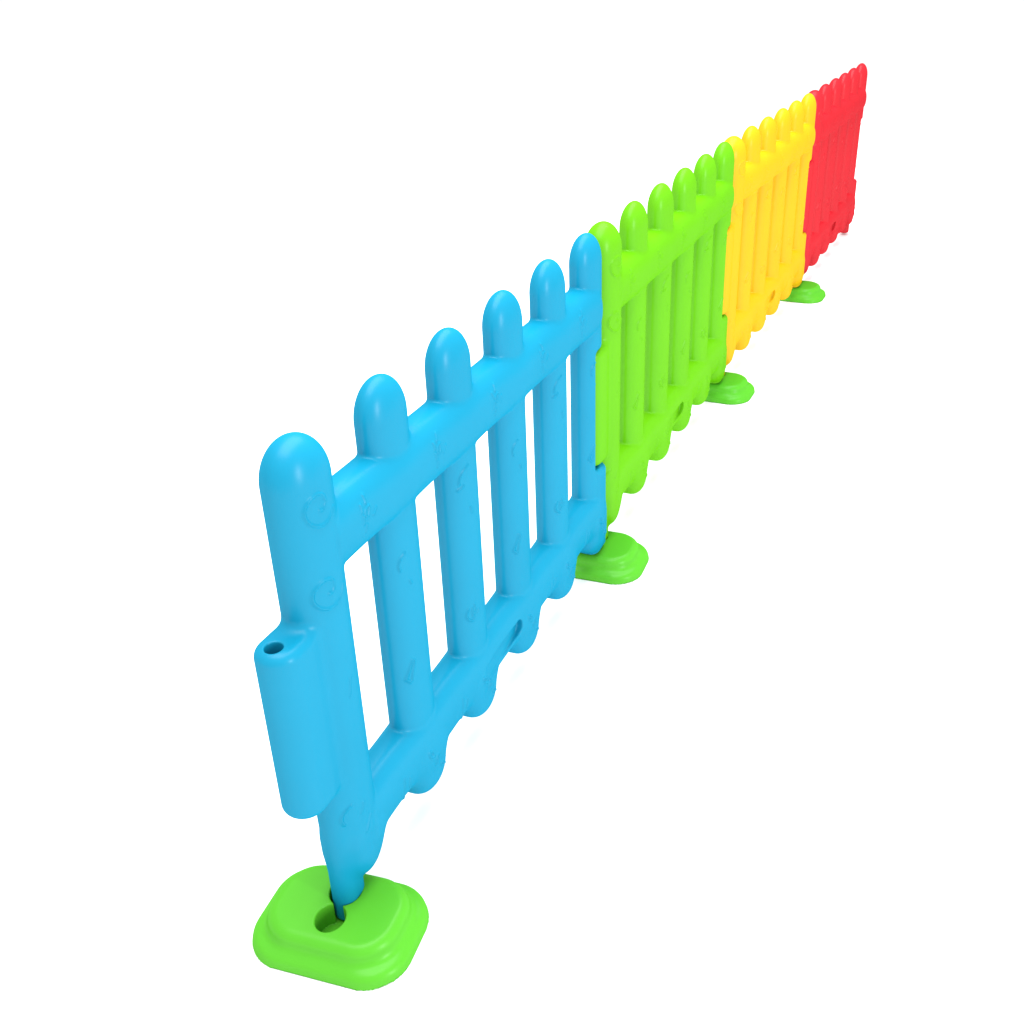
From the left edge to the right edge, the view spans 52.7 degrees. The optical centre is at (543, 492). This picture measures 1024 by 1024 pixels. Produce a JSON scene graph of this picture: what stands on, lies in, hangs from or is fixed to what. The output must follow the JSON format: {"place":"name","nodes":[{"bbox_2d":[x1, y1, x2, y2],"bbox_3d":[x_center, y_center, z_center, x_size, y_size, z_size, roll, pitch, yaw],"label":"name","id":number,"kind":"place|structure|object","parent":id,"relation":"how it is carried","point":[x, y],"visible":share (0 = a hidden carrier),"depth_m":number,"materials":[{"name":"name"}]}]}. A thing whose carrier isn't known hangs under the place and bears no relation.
{"place":"outdoors","nodes":[
{"label":"outdoors","id":0,"kind":"place"},
{"bbox_2d":[0,0,1023,1023],"bbox_3d":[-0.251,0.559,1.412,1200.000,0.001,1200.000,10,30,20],"label":"ground","id":1,"kind":"structure","parent":0,"point":[747,747],"depth_m":2.31,"materials":[{"name":"white paper"}]},
{"bbox_2d":[252,865,428,990],"bbox_3d":[-0.269,0.559,1.364,0.222,0.044,0.163,7,29,15],"label":"fence stand","id":2,"kind":"object","parent":1,"relation":"on","point":[372,941],"visible":0.91,"depth_m":1.33,"materials":[{"name":"green plastic"}]},
{"bbox_2d":[253,233,606,920],"bbox_3d":[-0.098,0.059,1.592,0.076,0.691,1.050,10,30,20],"label":"picket fence","id":3,"kind":"object","parent":2,"relation":"in","point":[342,782],"visible":1,"depth_m":1.39,"materials":[{"name":"blue plastic"}]},
{"bbox_2d":[575,531,648,583],"bbox_3d":[0.106,0.123,2.172,0.222,0.044,0.163,8,29,18],"label":"fence stand","id":4,"kind":"object","parent":1,"relation":"on","point":[620,558],"visible":0.47,"depth_m":2.11,"materials":[{"name":"green plastic"}]},
{"bbox_2d":[588,141,733,539],"bbox_3d":[0.282,-0.376,2.398,0.076,0.691,1.050,10,30,21],"label":"picket fence","id":5,"kind":"object","parent":1,"relation":"on","point":[660,359],"visible":0.88,"depth_m":2.29,"materials":[{"name":"green plastic"}]},
{"bbox_2d":[705,372,754,404],"bbox_3d":[0.493,-0.311,2.977,0.222,0.044,0.163,11,30,22],"label":"fence stand","id":6,"kind":"object","parent":1,"relation":"on","point":[730,388],"visible":0.56,"depth_m":2.91,"materials":[{"name":"green plastic"}]},
{"bbox_2d":[722,93,815,375],"bbox_3d":[0.684,-0.807,3.196,0.076,0.691,1.049,11,30,23],"label":"picket fence","id":7,"kind":"object","parent":1,"relation":"on","point":[765,255],"visible":0.78,"depth_m":3.12,"materials":[{"name":"yellow plastic"}]},
{"bbox_2d":[780,280,825,303],"bbox_3d":[0.912,-0.739,3.767,0.221,0.044,0.163,11,30,23],"label":"fence stand","id":8,"kind":"object","parent":1,"relation":"on","point":[811,292],"visible":0.51,"depth_m":3.70,"materials":[{"name":"green plastic"}]},
{"bbox_2d":[803,63,867,273],"bbox_3d":[1.103,-1.235,3.986,0.076,0.691,1.050,11,30,23],"label":"picket fence","id":9,"kind":"object","parent":1,"relation":"on","point":[829,213],"visible":0.85,"depth_m":3.92,"materials":[{"name":"red plastic"}]}
]}

